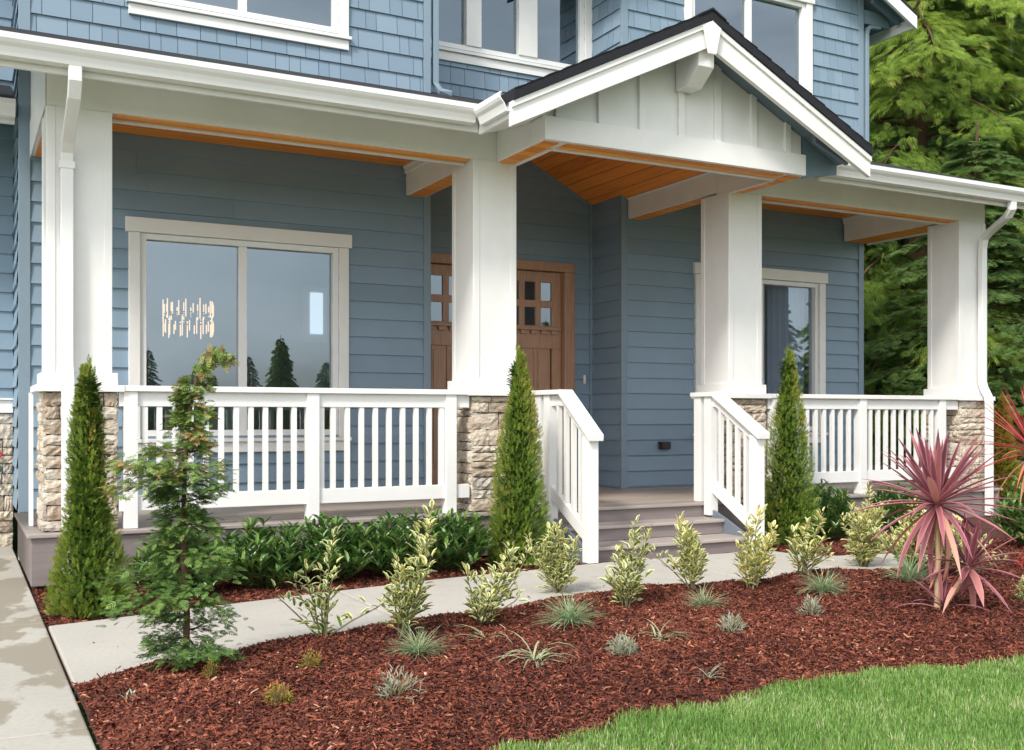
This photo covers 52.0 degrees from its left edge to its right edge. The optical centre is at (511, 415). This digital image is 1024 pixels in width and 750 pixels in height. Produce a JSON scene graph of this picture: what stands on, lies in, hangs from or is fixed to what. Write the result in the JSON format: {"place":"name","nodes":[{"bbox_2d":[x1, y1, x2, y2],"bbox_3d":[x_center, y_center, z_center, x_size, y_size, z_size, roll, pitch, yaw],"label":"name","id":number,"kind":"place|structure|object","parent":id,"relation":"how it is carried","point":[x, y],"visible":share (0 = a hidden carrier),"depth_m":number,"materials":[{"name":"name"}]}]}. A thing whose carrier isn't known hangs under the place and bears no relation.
{"place":"outdoors","nodes":[
{"label":"outdoors","id":0,"kind":"place"},
{"bbox_2d":[0,547,95,749],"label":"driveway","id":1,"kind":"structure","parent":0,"point":[39,709],"depth_m":4.36,"materials":[{"name":"concrete"}]},
{"bbox_2d":[0,489,100,749],"bbox_3d":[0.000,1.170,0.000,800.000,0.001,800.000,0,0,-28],"label":"ground","id":2,"kind":"structure","parent":0,"point":[15,550],"depth_m":8.99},
{"bbox_2d":[0,0,1023,586],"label":"house","id":3,"kind":"structure","parent":2,"relation":"on","point":[640,232],"depth_m":9.29,"materials":[{"name":"blue paint"}]},
{"bbox_2d":[162,244,213,338],"bbox_3d":[-3.359,-1.482,10.893,0.511,1.335,0.513,0,0,-28],"label":"chandelier","id":4,"kind":"object","parent":3,"relation":"hanging from","point":[197,315],"visible":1,"depth_m":10.89,"materials":[{"name":"clear plastic"}]},
{"bbox_2d":[125,216,351,453],"bbox_3d":[-2.338,-0.665,9.122,1.944,1.954,0.146,0,0,-28],"label":"window","id":5,"kind":"structure","parent":3,"relation":"in","point":[140,230],"depth_m":9.10,"materials":[{"name":"white wood"}]},
{"bbox_2d":[126,0,351,50],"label":"window","id":6,"kind":"structure","parent":3,"relation":"in","point":[145,8],"depth_m":9.11,"materials":[{"name":"white wood"}]},
{"bbox_2d":[302,286,327,342],"bbox_3d":[-2.310,-1.185,12.290,0.300,0.650,0.050,0,0,-28],"label":"far window","id":7,"kind":"structure","parent":3,"relation":"in","point":[314,299],"depth_m":12.27,"materials":[{"name":"glass"}]},
{"bbox_2d":[431,264,451,484],"bbox_3d":[-0.554,-0.408,10.750,0.815,2.265,0.104,0,0,-28],"label":"door","id":8,"kind":"structure","parent":3,"relation":"in","point":[441,331],"depth_m":10.67,"materials":[{"name":"brown wood"}]},
{"bbox_2d":[431,0,591,76],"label":"window","id":9,"kind":"structure","parent":3,"relation":"in","point":[526,11],"depth_m":11.02,"materials":[{"name":"white wood"}]},
{"bbox_2d":[516,270,560,478],"bbox_3d":[0.172,-0.408,11.133,0.816,2.265,0.104,0,0,-28],"label":"door","id":10,"kind":"structure","parent":3,"relation":"in","point":[541,345],"depth_m":11.22,"materials":[{"name":"brown wood"}]},
{"bbox_2d":[684,0,814,94],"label":"window","id":11,"kind":"structure","parent":3,"relation":"in","point":[801,6],"depth_m":12.11,"materials":[{"name":"white wood"}]},
{"bbox_2d":[692,262,828,442],"bbox_3d":[2.804,-0.675,11.839,1.934,1.974,0.146,0,0,-28],"label":"window","id":12,"kind":"structure","parent":3,"relation":"in","point":[771,277],"depth_m":12.19,"materials":[{"name":"white wood"}]},
{"bbox_2d":[864,72,901,459],"bbox_3d":[6.258,-4.404,22.991,8.380,13.212,8.660,0,0,39],"label":"fir tree","id":13,"kind":"object","parent":2,"relation":"on","point":[880,268],"depth_m":21.00,"materials":[{"name":"green plant"}]},
{"bbox_2d":[864,99,927,462],"bbox_3d":[5.353,-3.208,18.973,5.586,10.505,5.946,0,0,41],"label":"spruce tree","id":14,"kind":"object","parent":2,"relation":"on","point":[877,152],"visible":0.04,"depth_m":17.86,"materials":[{"name":"green plant"}]},
{"bbox_2d":[869,15,1012,364],"bbox_3d":[8.758,-6.131,25.737,11.397,17.258,10.707,0,0,-34],"label":"spruce tree","id":15,"kind":"object","parent":2,"relation":"on","point":[905,106],"visible":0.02,"depth_m":24.19,"materials":[{"name":"green plant"}]},
{"bbox_2d":[864,0,1023,464],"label":"cedar tree","id":16,"kind":"object","parent":2,"relation":"on","point":[913,60],"visible":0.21,"depth_m":17.60,"materials":[{"name":"green plant"}]},
{"bbox_2d":[864,121,1023,464],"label":"spruce tree","id":17,"kind":"object","parent":2,"relation":"on","point":[958,163],"visible":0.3,"depth_m":16.18,"materials":[{"name":"green plant"}]},
{"bbox_2d":[864,0,1023,458],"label":"fir tree","id":18,"kind":"object","parent":2,"relation":"on","point":[1018,25],"visible":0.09,"depth_m":19.64,"materials":[{"name":"green plant"}]},
{"bbox_2d":[872,461,1023,497],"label":"timber wall","id":19,"kind":"structure","parent":2,"relation":"on","point":[881,466],"depth_m":13.05,"materials":[{"name":"brown wood"}]},
{"bbox_2d":[883,6,1023,321],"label":"cedar tree","id":20,"kind":"object","parent":2,"relation":"on","point":[976,57],"depth_m":25.60,"materials":[{"name":"green plant"}]},
{"bbox_2d":[49,551,927,697],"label":"concrete walk","id":21,"kind":"structure","parent":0,"point":[83,657],"depth_m":6.00,"materials":[{"name":"grey concrete"}]},
{"bbox_2d":[524,519,582,593],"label":"variegated shrub","id":22,"kind":"object","parent":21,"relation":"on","point":[555,573],"visible":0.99,"depth_m":6.58,"materials":[{"name":"green plant"}]},
{"bbox_2d":[839,481,897,566],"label":"variegated shrub","id":23,"kind":"object","parent":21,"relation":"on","point":[867,551],"visible":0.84,"depth_m":7.71,"materials":[{"name":"green plant"}]},
{"bbox_2d":[19,497,1023,749],"bbox_3d":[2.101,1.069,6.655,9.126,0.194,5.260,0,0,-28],"label":"bark mulch","id":24,"kind":"object","parent":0,"point":[749,608],"visible":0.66,"depth_m":4.54,"materials":[{"name":"brown wood"}]},
{"bbox_2d":[41,354,134,619],"bbox_3d":[-2.386,0.407,5.934,0.519,1.526,0.507,0,0,-28],"label":"arborvitae","id":25,"kind":"object","parent":24,"relation":"on","point":[92,546],"visible":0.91,"depth_m":5.87,"materials":[{"name":"green plant"}]},
{"bbox_2d":[119,688,138,699],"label":"sedge plant","id":26,"kind":"object","parent":24,"relation":"on","point":[131,694],"visible":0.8,"depth_m":4.04,"materials":[{"name":"grey plant"}]},
{"bbox_2d":[92,343,254,670],"bbox_3d":[-1.418,0.413,4.427,0.654,1.455,0.694,0,0,-28],"label":"cypress tree","id":27,"kind":"object","parent":24,"relation":"on","point":[168,492],"visible":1,"depth_m":4.42,"materials":[{"name":"green plant"}]},
{"bbox_2d":[128,526,234,593],"bbox_3d":[-2.088,0.909,6.622,0.683,0.471,0.738,0,0,-12],"label":"laurel shrub","id":28,"kind":"object","parent":24,"relation":"on","point":[212,580],"visible":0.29,"depth_m":6.53,"materials":[{"name":"green plant"}]},
{"bbox_2d":[201,659,218,679],"bbox_3d":[-1.223,1.026,4.246,0.081,0.096,0.082,0,0,-28],"label":"spirea","id":29,"kind":"object","parent":24,"relation":"on","point":[210,669],"visible":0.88,"depth_m":4.24,"materials":[{"name":"green plant"}]},
{"bbox_2d":[215,516,317,589],"bbox_3d":[-1.641,0.903,6.917,0.748,0.484,0.748,0,0,-28],"label":"laurel shrub","id":30,"kind":"object","parent":24,"relation":"on","point":[263,557],"visible":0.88,"depth_m":6.78,"materials":[{"name":"green plant"}]},
{"bbox_2d":[260,681,295,705],"bbox_3d":[-0.861,1.023,3.866,0.134,0.098,0.144,0,0,-28],"label":"spirea","id":31,"kind":"object","parent":24,"relation":"on","point":[277,695],"visible":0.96,"depth_m":3.86,"materials":[{"name":"yellow plant"}]},
{"bbox_2d":[297,648,324,667],"bbox_3d":[-0.844,1.020,4.401,0.117,0.100,0.121,0,0,-28],"label":"spirea","id":32,"kind":"object","parent":24,"relation":"on","point":[310,661],"visible":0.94,"depth_m":4.39,"materials":[{"name":"yellow plant"}]},
{"bbox_2d":[271,525,392,638],"bbox_3d":[-0.868,0.787,4.933,0.593,0.556,0.306,0,0,34],"label":"variegated shrub","id":33,"kind":"object","parent":24,"relation":"on","point":[320,600],"visible":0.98,"depth_m":4.92,"materials":[{"name":"green plant"}]},
{"bbox_2d":[294,511,384,582],"bbox_3d":[-1.231,0.896,7.177,0.775,0.496,0.763,0,0,-28],"label":"laurel shrub","id":34,"kind":"object","parent":24,"relation":"on","point":[350,544],"visible":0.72,"depth_m":7.06,"materials":[{"name":"green plant"}]},
{"bbox_2d":[372,663,426,703],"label":"lavender","id":35,"kind":"object","parent":24,"relation":"on","point":[400,688],"visible":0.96,"depth_m":3.93,"materials":[{"name":"grey plant"}]},
{"bbox_2d":[360,507,450,576],"bbox_3d":[-0.825,0.899,7.427,0.714,0.492,0.716,0,0,16],"label":"laurel shrub","id":36,"kind":"object","parent":24,"relation":"on","point":[393,538],"visible":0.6,"depth_m":7.27,"materials":[{"name":"green plant"}]},
{"bbox_2d":[376,499,437,638],"bbox_3d":[-0.479,0.731,4.934,0.306,0.675,0.234,0,0,19],"label":"variegated shrub","id":37,"kind":"object","parent":24,"relation":"on","point":[410,598],"visible":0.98,"depth_m":4.92,"materials":[{"name":"green plant"}]},
{"bbox_2d":[379,619,456,661],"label":"grass tuft","id":38,"kind":"object","parent":24,"relation":"on","point":[418,647],"visible":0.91,"depth_m":4.58,"materials":[{"name":"green plant"}]},
{"bbox_2d":[420,508,494,571],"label":"laurel shrub","id":39,"kind":"object","parent":24,"relation":"on","point":[468,543],"visible":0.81,"depth_m":7.54,"materials":[{"name":"green plant"}]},
{"bbox_2d":[450,625,511,642],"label":"sedge plant","id":40,"kind":"object","parent":24,"relation":"on","point":[482,634],"visible":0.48,"depth_m":4.97,"materials":[{"name":"green plant"}]},
{"bbox_2d":[460,541,531,624],"bbox_3d":[-0.087,0.845,5.279,0.350,0.452,0.502,0,0,8],"label":"variegated shrub","id":41,"kind":"object","parent":24,"relation":"on","point":[482,605],"visible":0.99,"depth_m":5.29,"materials":[{"name":"green plant"}]},
{"bbox_2d":[485,345,557,566],"bbox_3d":[0.031,0.312,7.939,0.608,1.716,0.586,0,0,-28],"label":"arborvitae","id":42,"kind":"object","parent":24,"relation":"on","point":[515,515],"visible":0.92,"depth_m":7.84,"materials":[{"name":"green plant"}]},
{"bbox_2d":[489,630,576,669],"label":"sedge plant","id":43,"kind":"object","parent":24,"relation":"on","point":[540,656],"visible":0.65,"depth_m":4.46,"materials":[{"name":"green plant"}]},
{"bbox_2d":[532,590,606,629],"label":"grass tuft","id":44,"kind":"object","parent":24,"relation":"on","point":[570,615],"visible":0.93,"depth_m":5.28,"materials":[{"name":"green plant"}]},
{"bbox_2d":[603,630,641,656],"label":"lavender","id":45,"kind":"object","parent":24,"relation":"on","point":[620,646],"visible":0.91,"depth_m":4.63,"materials":[{"name":"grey plant"}]},
{"bbox_2d":[599,514,654,607],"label":"variegated shrub","id":46,"kind":"object","parent":24,"relation":"on","point":[628,571],"visible":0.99,"depth_m":5.71,"materials":[{"name":"green plant"}]},
{"bbox_2d":[637,619,691,642],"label":"sedge plant","id":47,"kind":"object","parent":24,"relation":"on","point":[655,634],"visible":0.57,"depth_m":4.93,"materials":[{"name":"green plant"}]},
{"bbox_2d":[650,511,709,589],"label":"variegated shrub","id":48,"kind":"object","parent":24,"relation":"on","point":[689,561],"visible":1,"depth_m":6.25,"materials":[{"name":"green plant"}]},
{"bbox_2d":[680,581,731,607],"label":"grass tuft","id":49,"kind":"object","parent":24,"relation":"on","point":[704,599],"visible":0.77,"depth_m":5.83,"materials":[{"name":"green plant"}]},
{"bbox_2d":[691,658,724,683],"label":"sedge plant","id":50,"kind":"object","parent":24,"relation":"on","point":[712,670],"visible":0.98,"depth_m":4.42,"materials":[{"name":"grey plant"}]},
{"bbox_2d":[716,610,746,633],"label":"lavender","id":51,"kind":"object","parent":24,"relation":"on","point":[734,624],"visible":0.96,"depth_m":5.06,"materials":[{"name":"grey plant"}]},
{"bbox_2d":[732,504,779,589],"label":"variegated shrub","id":52,"kind":"object","parent":24,"relation":"on","point":[757,560],"visible":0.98,"depth_m":6.32,"materials":[{"name":"green plant"}]},
{"bbox_2d":[765,344,823,545],"bbox_3d":[2.410,0.258,9.216,0.598,1.824,0.556,0,0,-28],"label":"arborvitae","id":53,"kind":"object","parent":24,"relation":"on","point":[786,455],"visible":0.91,"depth_m":9.12,"materials":[{"name":"green plant"}]},
{"bbox_2d":[785,507,833,574],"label":"variegated shrub","id":54,"kind":"object","parent":24,"relation":"on","point":[807,555],"visible":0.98,"depth_m":6.61,"materials":[{"name":"green plant"}]},
{"bbox_2d":[796,594,824,616],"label":"lavender","id":55,"kind":"object","parent":24,"relation":"on","point":[813,603],"visible":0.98,"depth_m":5.58,"materials":[{"name":"grey plant"}]},
{"bbox_2d":[794,560,851,596],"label":"grass tuft","id":56,"kind":"object","parent":24,"relation":"on","point":[825,586],"visible":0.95,"depth_m":6.17,"materials":[{"name":"green plant"}]},
{"bbox_2d":[800,479,858,541],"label":"laurel shrub","id":57,"kind":"object","parent":24,"relation":"on","point":[836,506],"visible":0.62,"depth_m":9.37,"materials":[{"name":"green plant"}]},
{"bbox_2d":[863,481,926,530],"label":"laurel shrub","id":58,"kind":"object","parent":24,"relation":"on","point":[881,496],"visible":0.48,"depth_m":9.62,"materials":[{"name":"green plant"}]},
{"bbox_2d":[858,495,943,572],"bbox_3d":[2.653,0.777,6.924,0.562,0.560,0.626,0,0,-28],"label":"variegated shrub","id":59,"kind":"object","parent":24,"relation":"on","point":[900,543],"visible":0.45,"depth_m":6.91,"materials":[{"name":"green plant"}]},
{"bbox_2d":[867,547,934,583],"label":"grass tuft","id":60,"kind":"object","parent":24,"relation":"on","point":[906,574],"visible":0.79,"depth_m":6.61,"materials":[{"name":"green plant"}]},
{"bbox_2d":[845,426,1023,613],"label":"cordyline","id":61,"kind":"object","parent":24,"relation":"on","point":[935,487],"visible":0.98,"depth_m":5.60,"materials":[{"name":"plant"}]},
{"bbox_2d":[933,513,1006,575],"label":"variegated shrub","id":62,"kind":"object","parent":24,"relation":"on","point":[955,532],"visible":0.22,"depth_m":6.83,"materials":[{"name":"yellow plant"}]},
{"bbox_2d":[960,382,1023,515],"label":"cordyline","id":63,"kind":"object","parent":24,"relation":"on","point":[1021,427],"visible":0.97,"depth_m":5.78,"materials":[{"name":"plant"}]},
{"bbox_2d":[989,475,1023,544],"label":"laurel shrub","id":64,"kind":"object","parent":24,"relation":"on","point":[1015,526],"visible":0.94,"depth_m":8.26,"materials":[{"name":"green plant"}]},
{"bbox_2d":[994,394,1021,500],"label":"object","id":65,"kind":"object","parent":24,"relation":"on","point":[1007,466],"visible":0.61,"depth_m":11.90,"materials":[{"name":"red plant"}]},
{"bbox_2d":[996,474,1023,504],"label":"laurel shrub","id":66,"kind":"object","parent":24,"relation":"on","point":[1012,488],"visible":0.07,"depth_m":9.24,"materials":[{"name":"green plant"}]},
{"bbox_2d":[1012,575,1023,600],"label":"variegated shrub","id":67,"kind":"object","parent":24,"relation":"on","point":[1020,594],"visible":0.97,"depth_m":5.97,"materials":[{"name":"green plant"}]},
{"bbox_2d":[1013,546,1023,568],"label":"red flowering plant","id":68,"kind":"object","parent":24,"relation":"on","point":[1022,559],"visible":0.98,"depth_m":7.18,"materials":[{"name":"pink plant"}]},
{"bbox_2d":[490,650,1023,749],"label":"lawn","id":69,"kind":"structure","parent":0,"point":[879,700],"depth_m":3.87,"materials":[{"name":"green plant"}]}
]}

